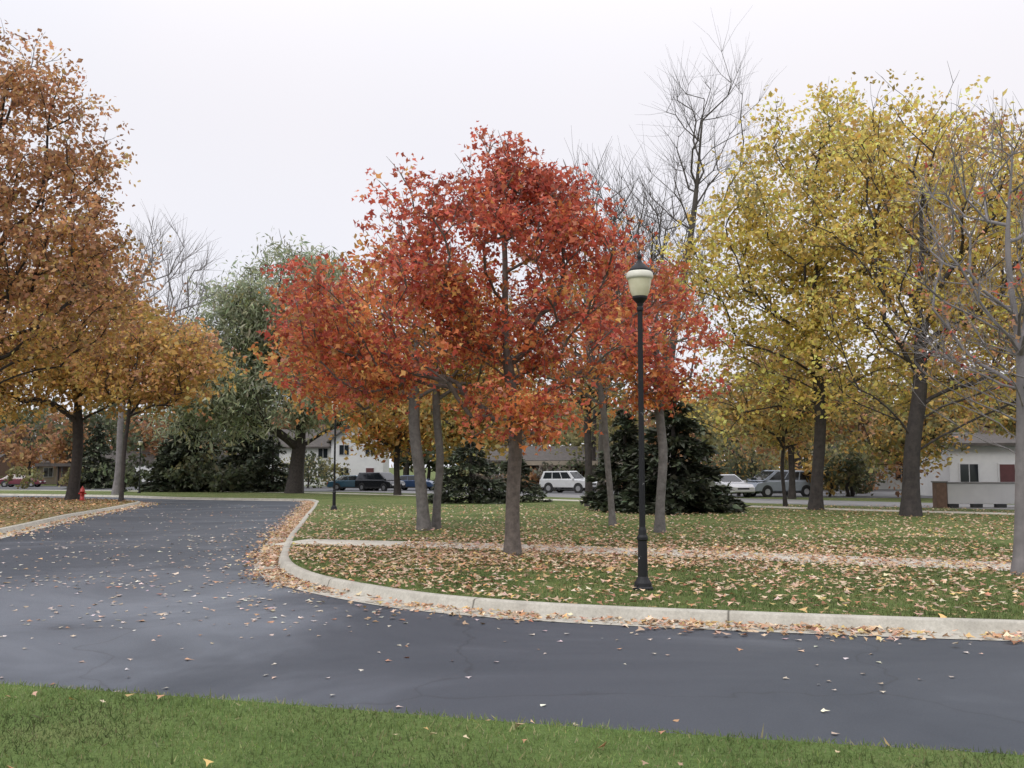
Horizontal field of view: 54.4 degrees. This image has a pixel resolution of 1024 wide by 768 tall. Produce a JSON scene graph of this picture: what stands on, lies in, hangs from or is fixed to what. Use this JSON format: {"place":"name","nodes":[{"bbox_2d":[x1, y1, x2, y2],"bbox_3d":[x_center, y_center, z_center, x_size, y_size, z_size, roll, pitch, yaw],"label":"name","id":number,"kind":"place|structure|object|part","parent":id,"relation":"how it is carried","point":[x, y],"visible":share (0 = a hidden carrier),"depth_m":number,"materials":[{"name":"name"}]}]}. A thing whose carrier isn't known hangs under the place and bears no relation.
{"place":"outdoors","nodes":[
{"label":"outdoors","id":0,"kind":"place"},
{"bbox_2d":[0,497,136,527],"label":"leafy verge","id":1,"kind":"structure","parent":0,"point":[46,514],"depth_m":39.49,"materials":[{"name":"brown plant"}]},
{"bbox_2d":[0,496,134,526],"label":"fallen leaves","id":2,"kind":"object","parent":1,"relation":"on","point":[49,504],"visible":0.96,"depth_m":42.81,"materials":[{"name":"orange plant"}]},
{"bbox_2d":[78,486,85,500],"bbox_3d":[-23.000,5.855,53.298,0.354,0.770,0.380,4,-6,-41],"label":"fire hydrant","id":3,"kind":"object","parent":1,"relation":"on","point":[82,493],"visible":1,"depth_m":53.21,"materials":[{"name":"red metal"}]},
{"bbox_2d":[0,20,186,386],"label":"brown oak tree","id":4,"kind":"object","parent":1,"relation":"on","point":[95,253],"visible":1,"depth_m":32.44,"materials":[{"name":"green plant"}]},
{"bbox_2d":[0,247,223,499],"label":"brown oak tree","id":5,"kind":"object","parent":1,"relation":"on","point":[21,382],"visible":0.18,"depth_m":54.39,"materials":[{"name":"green plant"}]},
{"bbox_2d":[51,300,251,501],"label":"slender oak tree","id":6,"kind":"object","parent":1,"relation":"on","point":[180,369],"visible":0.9,"depth_m":50.85,"materials":[{"name":"orange plant"}]},
{"bbox_2d":[0,486,932,497],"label":"parking lot","id":7,"kind":"structure","parent":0,"point":[884,493],"depth_m":87.81,"materials":[{"name":"grey asphalt"}]},
{"bbox_2d":[0,474,45,486],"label":"maroon sedan","id":8,"kind":"object","parent":7,"relation":"on","point":[15,481],"visible":0.7,"depth_m":107.65,"materials":[{"name":"paint"}]},
{"bbox_2d":[35,463,152,485],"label":"carport","id":9,"kind":"object","parent":7,"relation":"on","point":[63,467],"visible":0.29,"depth_m":111.81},
{"bbox_2d":[135,466,152,481],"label":"white sign","id":10,"kind":"object","parent":7,"relation":"on","point":[145,468],"visible":0.1,"depth_m":99.64,"materials":[{"name":"white"}]},
{"bbox_2d":[327,475,373,490],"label":"dark teal sedan","id":11,"kind":"object","parent":7,"relation":"on","point":[344,482],"visible":0.43,"depth_m":91.83,"materials":[{"name":"paint"}]},
{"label":"windows","id":12,"kind":"part","parent":11,"relation":"part of","materials":[{"name":"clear glass"}]},
{"bbox_2d":[355,472,405,490],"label":"suv","id":13,"kind":"object","parent":7,"relation":"on","point":[377,481],"visible":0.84,"depth_m":89.87,"materials":[{"name":"paint"}]},
{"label":"windows","id":14,"kind":"part","parent":13,"relation":"part of","materials":[{"name":"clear glass"}]},
{"bbox_2d":[393,475,433,489],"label":"blue sedan","id":15,"kind":"object","parent":7,"relation":"on","point":[409,480],"visible":0.3,"depth_m":92.82,"materials":[{"name":"paint"}]},
{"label":"windows","id":16,"kind":"part","parent":15,"relation":"part of","materials":[{"name":"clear glass"}]},
{"bbox_2d":[539,471,596,492],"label":"white suv","id":17,"kind":"object","parent":7,"relation":"on","point":[558,481],"visible":0.61,"depth_m":80.16,"materials":[{"name":"paint"}]},
{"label":"windows","id":18,"kind":"part","parent":17,"relation":"part of","materials":[{"name":"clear glass"}]},
{"bbox_2d":[520,461,622,489],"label":"carport","id":19,"kind":"object","parent":7,"relation":"on","point":[533,464],"visible":0.04,"depth_m":91.72,"materials":[{"name":"beige"}]},
{"bbox_2d":[704,474,754,496],"bbox_3d":[13.400,6.466,63.181,1.960,1.460,4.720,2,-5,-20],"label":"white sedan","id":20,"kind":"object","parent":7,"relation":"on","point":[738,484],"visible":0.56,"depth_m":61.58,"materials":[{"name":"paint"}]},
{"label":"windows","id":21,"kind":"part","parent":20,"relation":"part of","materials":[{"name":"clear glass"}]},
{"bbox_2d":[745,470,810,496],"bbox_3d":[17.200,6.420,64.189,4.920,1.740,2.050,2,-5,-20],"label":"silver minivan","id":22,"kind":"object","parent":7,"relation":"on","point":[766,483],"visible":0.54,"depth_m":63.45,"materials":[{"name":"paint"}]},
{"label":"windows","id":23,"kind":"part","parent":22,"relation":"part of","materials":[{"name":"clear glass"}]},
{"bbox_2d":[920,423,1015,495],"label":"house","id":24,"kind":"structure","parent":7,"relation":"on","point":[987,462],"depth_m":62.87,"materials":[{"name":"white paint"}]},
{"bbox_2d":[958,463,1014,481],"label":"windows and door","id":25,"kind":"structure","parent":24,"relation":"in","point":[968,472],"depth_m":62.73,"materials":[{"name":"white glass"}]},
{"bbox_2d":[0,496,1023,754],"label":"asphalt road","id":26,"kind":"structure","parent":0,"point":[710,682],"depth_m":8.83,"materials":[{"name":"grey asphalt"}]},
{"bbox_2d":[0,497,148,538],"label":"kerb","id":27,"kind":"structure","parent":26,"relation":"on","point":[30,524],"depth_m":30.63,"materials":[{"name":"concrete"}]},
{"bbox_2d":[0,501,165,538],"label":"gutter leaves","id":28,"kind":"object","parent":26,"relation":"on","point":[103,513],"visible":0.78,"depth_m":31.04,"materials":[{"name":"orange plant"}]},
{"bbox_2d":[0,505,982,733],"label":"road leaves","id":29,"kind":"object","parent":26,"relation":"on","point":[676,720],"visible":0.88,"depth_m":12.87,"materials":[{"name":"orange plant"}]},
{"bbox_2d":[0,494,1023,640],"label":"kerb","id":30,"kind":"structure","parent":26,"relation":"on","point":[941,627],"depth_m":11.00,"materials":[{"name":"concrete"}]},
{"bbox_2d":[212,500,1023,643],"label":"gutter leaves","id":31,"kind":"object","parent":26,"relation":"on","point":[286,531],"visible":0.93,"depth_m":11.31,"materials":[{"name":"brown plant"}]},
{"bbox_2d":[0,468,1023,619],"bbox_3d":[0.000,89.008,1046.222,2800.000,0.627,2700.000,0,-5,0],"label":"lawn","id":32,"kind":"structure","parent":0,"point":[361,500],"depth_m":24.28,"materials":[{"name":"green plant"}]},
{"bbox_2d":[0,455,16,478],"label":"walls","id":33,"kind":"structure","parent":32,"relation":"on","point":[4,467],"depth_m":127.93,"materials":[{"name":"brown brick"}]},
{"bbox_2d":[34,466,56,483],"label":"walls","id":34,"kind":"structure","parent":32,"relation":"on","point":[51,480],"depth_m":127.10,"materials":[{"name":"beige paint"}]},
{"bbox_2d":[43,467,53,476],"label":"windows and door","id":35,"kind":"structure","parent":34,"relation":"attached to","point":[48,471],"depth_m":127.07,"materials":[{"name":"glass"}]},
{"bbox_2d":[33,451,157,463],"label":"roof","id":36,"kind":"structure","parent":34,"relation":"on","point":[148,457],"depth_m":129.56,"materials":[{"name":"grey"}]},
{"bbox_2d":[0,462,142,488],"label":"shrubs","id":37,"kind":"object","parent":32,"relation":"on","point":[11,471],"visible":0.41,"depth_m":99.95,"materials":[{"name":"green plant"}]},
{"bbox_2d":[63,420,126,488],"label":"spruce tree","id":38,"kind":"object","parent":32,"relation":"on","point":[94,478],"visible":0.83,"depth_m":101.05,"materials":[{"name":"green plant"}]},
{"bbox_2d":[138,438,142,492],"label":"street lamp","id":39,"kind":"object","parent":32,"relation":"on","point":[140,441],"visible":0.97,"depth_m":79.73,"materials":[{"name":"black metal"}]},
{"bbox_2d":[0,406,280,474],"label":"background trees","id":40,"kind":"object","parent":32,"relation":"on","point":[27,452],"visible":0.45,"depth_m":122.66,"materials":[{"name":"brown plant"}]},
{"bbox_2d":[97,204,231,494],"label":"bare ash tree","id":41,"kind":"object","parent":32,"relation":"on","point":[118,462],"visible":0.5,"depth_m":72.09,"materials":[{"name":"grey plant"}]},
{"bbox_2d":[87,446,276,492],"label":"shrubs","id":42,"kind":"object","parent":32,"relation":"on","point":[228,478],"visible":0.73,"depth_m":84.84,"materials":[{"name":"green plant"}]},
{"bbox_2d":[140,417,228,491],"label":"spruce tree","id":43,"kind":"object","parent":32,"relation":"on","point":[167,455],"visible":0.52,"depth_m":86.42,"materials":[{"name":"green plant"}]},
{"bbox_2d":[213,408,283,491],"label":"spruce tree","id":44,"kind":"object","parent":32,"relation":"on","point":[249,451],"visible":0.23,"depth_m":88.66,"materials":[{"name":"green plant"}]},
{"bbox_2d":[238,434,289,491],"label":"spruce tree","id":45,"kind":"object","parent":32,"relation":"on","point":[266,463],"visible":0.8,"depth_m":85.20,"materials":[{"name":"green plant"}]},
{"bbox_2d":[133,226,402,492],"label":"willow tree","id":46,"kind":"object","parent":32,"relation":"on","point":[246,316],"visible":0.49,"depth_m":77.04,"materials":[{"name":"green plant"}]},
{"bbox_2d":[266,424,339,485],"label":"white townhouse","id":47,"kind":"structure","parent":32,"relation":"on","point":[316,447],"depth_m":117.81,"materials":[{"name":"white paint"}]},
{"bbox_2d":[269,448,327,477],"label":"windows and door","id":48,"kind":"structure","parent":47,"relation":"in","point":[322,452],"depth_m":117.77,"materials":[{"name":"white glass"}]},
{"bbox_2d":[279,450,350,487],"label":"shrubs","id":49,"kind":"object","parent":32,"relation":"on","point":[310,477],"visible":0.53,"depth_m":102.93,"materials":[{"name":"green plant"}]},
{"bbox_2d":[330,401,337,509],"bbox_3d":[-6.800,2.594,38.217,0.356,4.430,0.356,0,-5,0],"label":"street lamp","id":50,"kind":"object","parent":32,"relation":"on","point":[333,507],"visible":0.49,"depth_m":38.15,"materials":[{"name":"black metal"}]},
{"bbox_2d":[326,424,393,480],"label":"white townhouse","id":51,"kind":"structure","parent":32,"relation":"on","point":[358,464],"depth_m":115.67,"materials":[{"name":"white paint"}]},
{"bbox_2d":[338,444,375,476],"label":"windows and door","id":52,"kind":"structure","parent":51,"relation":"in","point":[342,448],"depth_m":115.61,"materials":[{"name":"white glass"}]},
{"bbox_2d":[233,225,537,530],"bbox_3d":[-3.015,-0.191,25.055,7.502,7.813,5.800,0,-5,0],"label":"orange maple tree","id":53,"kind":"object","parent":32,"relation":"on","point":[423,521],"visible":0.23,"depth_m":24.74,"materials":[{"name":"grey plant"}]},
{"bbox_2d":[308,347,469,494],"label":"golden maple tree","id":54,"kind":"object","parent":32,"relation":"on","point":[388,433],"visible":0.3,"depth_m":68.54,"materials":[{"name":"yellow plant"}]},
{"bbox_2d":[382,354,555,493],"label":"golden maple tree","id":55,"kind":"object","parent":32,"relation":"on","point":[448,425],"visible":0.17,"depth_m":65.07,"materials":[{"name":"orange plant"}]},
{"bbox_2d":[428,437,521,503],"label":"spruce tree","id":56,"kind":"object","parent":32,"relation":"on","point":[458,481],"visible":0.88,"depth_m":47.67,"materials":[{"name":"green plant"}]},
{"bbox_2d":[386,280,568,528],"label":"orange maple tree","id":57,"kind":"object","parent":32,"relation":"on","point":[438,396],"visible":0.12,"depth_m":25.43,"materials":[{"name":"grey plant"}]},
{"bbox_2d":[255,121,725,555],"bbox_3d":[-0.427,-0.841,18.113,8.506,7.934,5.720,0,-5,0],"label":"red maple tree","id":58,"kind":"object","parent":32,"relation":"on","point":[537,190],"visible":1,"depth_m":17.48,"materials":[{"name":"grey plant"}]},
{"bbox_2d":[0,357,1012,479],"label":"distant trees","id":59,"kind":"object","parent":32,"relation":"on","point":[405,465],"visible":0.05,"depth_m":146.18,"materials":[{"name":"brown plant"}]},
{"bbox_2d":[489,457,552,501],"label":"spruce tree","id":60,"kind":"object","parent":32,"relation":"on","point":[535,489],"visible":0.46,"depth_m":49.77,"materials":[{"name":"green plant"}]},
{"bbox_2d":[482,185,689,525],"bbox_3d":[1.785,-0.702,26.857,5.581,9.112,6.036,-1,-5,17],"label":"sparse maple tree","id":61,"kind":"object","parent":32,"relation":"on","point":[601,396],"visible":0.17,"depth_m":26.79,"materials":[{"name":"red plant"}]},
{"bbox_2d":[515,262,673,505],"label":"young tree","id":62,"kind":"object","parent":32,"relation":"on","point":[588,457],"visible":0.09,"depth_m":42.63,"materials":[{"name":"red plant"}]},
{"bbox_2d":[523,129,685,490],"bbox_3d":[5.023,-3.600,52.586,9.527,19.580,8.133,0,-5,0],"label":"bare ash tree","id":63,"kind":"object","parent":32,"relation":"on","point":[600,438],"visible":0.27,"depth_m":52.20,"materials":[{"name":"grey plant"}]},
{"bbox_2d":[579,408,656,510],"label":"spruce tree","id":64,"kind":"object","parent":32,"relation":"on","point":[621,447],"visible":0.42,"depth_m":37.61,"materials":[{"name":"green plant"}]},
{"bbox_2d":[450,450,788,490],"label":"shrubs","id":65,"kind":"object","parent":32,"relation":"on","point":[534,475],"visible":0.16,"depth_m":90.56,"materials":[{"name":"green plant"}]},
{"bbox_2d":[626,249,653,590],"bbox_3d":[1.680,0.431,12.949,0.356,4.430,0.356,0,-5,0],"label":"street lamp","id":66,"kind":"object","parent":32,"relation":"on","point":[639,276],"visible":1,"depth_m":12.93,"materials":[{"name":"black metal"}]},
{"bbox_2d":[275,539,1010,570],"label":"footpath","id":67,"kind":"structure","parent":32,"relation":"on","point":[373,542],"depth_m":18.40,"materials":[{"name":"concrete"}]},
{"bbox_2d":[567,248,738,532],"bbox_3d":[3.522,0.119,24.316,4.382,7.050,3.852,0,-5,0],"label":"orange maple tree","id":68,"kind":"object","parent":32,"relation":"on","point":[659,378],"visible":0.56,"depth_m":23.96,"materials":[{"name":"grey plant"}]},
{"bbox_2d":[572,166,738,474],"bbox_3d":[8.110,-2.930,56.583,10.088,18.992,8.773,0,-5,0],"label":"bare ash tree","id":69,"kind":"object","parent":32,"relation":"on","point":[701,254],"visible":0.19,"depth_m":56.26,"materials":[{"name":"grey plant"}]},
{"bbox_2d":[288,504,1023,617],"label":"fallen leaves","id":70,"kind":"object","parent":32,"relation":"on","point":[441,553],"visible":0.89,"depth_m":17.20,"materials":[{"name":"brown plant"}]},
{"bbox_2d":[601,387,751,514],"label":"spruce tree","id":71,"kind":"object","parent":32,"relation":"on","point":[685,493],"visible":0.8,"depth_m":34.49,"materials":[{"name":"green plant"}]},
{"bbox_2d":[625,12,789,434],"bbox_3d":[9.636,-6.785,50.539,8.682,25.583,7.943,-2,-5,22],"label":"bare cottonwood tree","id":72,"kind":"object","parent":32,"relation":"on","point":[696,188],"visible":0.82,"depth_m":50.95,"materials":[{"name":"grey plant"}]},
{"bbox_2d":[530,357,1012,490],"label":"background trees","id":73,"kind":"object","parent":32,"relation":"on","point":[573,436],"visible":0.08,"depth_m":92.60,"materials":[{"name":"brown plant"}]},
{"bbox_2d":[694,352,858,506],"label":"young tree","id":74,"kind":"object","parent":32,"relation":"on","point":[773,418],"visible":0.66,"depth_m":42.12,"materials":[{"name":"yellow plant"}]},
{"bbox_2d":[699,316,884,498],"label":"young tree","id":75,"kind":"object","parent":32,"relation":"on","point":[792,485],"visible":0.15,"depth_m":57.64,"materials":[{"name":"yellow plant"}]},
{"bbox_2d":[649,77,975,509],"bbox_3d":[11.316,-3.412,39.043,12.046,16.683,10.044,0,-5,0],"label":"yellow maple tree","id":76,"kind":"object","parent":32,"relation":"on","point":[751,209],"visible":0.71,"depth_m":38.00,"materials":[{"name":"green plant"}]},
{"bbox_2d":[701,427,939,496],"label":"shrubs","id":77,"kind":"object","parent":32,"relation":"on","point":[843,470],"visible":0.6,"depth_m":64.59,"materials":[{"name":"green plant"}]},
{"bbox_2d":[811,453,901,489],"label":"walls","id":78,"kind":"structure","parent":32,"relation":"on","point":[886,485],"depth_m":97.27,"materials":[{"name":"white"}]},
{"bbox_2d":[874,467,902,488],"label":"windows and door","id":79,"kind":"structure","parent":78,"relation":"attached to","point":[899,475],"depth_m":97.10,"materials":[{"name":"white glass"}]},
{"bbox_2d":[770,62,1023,516],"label":"yellow maple tree","id":80,"kind":"object","parent":32,"relation":"on","point":[910,503],"visible":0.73,"depth_m":31.92,"materials":[{"name":"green plant"}]},
{"bbox_2d":[824,346,983,480],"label":"young tree","id":81,"kind":"object","parent":32,"relation":"on","point":[895,439],"visible":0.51,"depth_m":54.95,"materials":[{"name":"yellow plant"}]},
{"bbox_2d":[850,89,1023,423],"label":"yellow maple tree","id":82,"kind":"object","parent":32,"relation":"on","point":[981,358],"visible":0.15,"depth_m":37.13,"materials":[{"name":"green plant"}]},
{"bbox_2d":[863,91,1023,575],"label":"bare maple tree","id":83,"kind":"object","parent":32,"relation":"on","point":[1017,562],"visible":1,"depth_m":14.77,"materials":[{"name":"grey plant"}]},
{"bbox_2d":[926,382,1015,438],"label":"young tree","id":84,"kind":"object","parent":32,"relation":"on","point":[1007,423],"visible":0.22,"depth_m":55.54,"materials":[{"name":"yellow plant"}]},
{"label":"walls","id":85,"kind":"object","parent":32,"relation":"on","visible":0},
{"bbox_2d":[474,446,652,461],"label":"roof","id":86,"kind":"structure","parent":85,"relation":"on","point":[531,451],"depth_m":113.30,"materials":[{"name":"grey"}]},
{"bbox_2d":[0,678,1023,767],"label":"front lawn","id":87,"kind":"structure","parent":0,"point":[305,740],"depth_m":5.65,"materials":[{"name":"green plant"}]},
{"bbox_2d":[5,691,890,767],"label":"fallen leaves","id":88,"kind":"object","parent":87,"relation":"on","point":[431,733],"visible":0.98,"depth_m":5.76,"materials":[{"name":"orange plant"}]},
{"bbox_2d":[0,0,1023,467],"label":"sky","id":89,"kind":"structure","parent":0,"point":[247,118],"materials":[{"name":"white"}]},
{"bbox_2d":[47,490,1013,514],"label":"pavement","id":90,"kind":"structure","parent":0,"point":[748,506],"depth_m":38.94,"materials":[{"name":"concrete"}]},
{"bbox_2d":[304,490,1014,509],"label":"street","id":91,"kind":"structure","parent":0,"point":[855,503],"depth_m":48.65,"materials":[{"name":"grey asphalt"}]},
{"bbox_2d":[931,481,1014,507],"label":"wall and pier","id":92,"kind":"structure","parent":91,"relation":"on","point":[946,494],"depth_m":40.28,"materials":[{"name":"white paint"}]}
]}

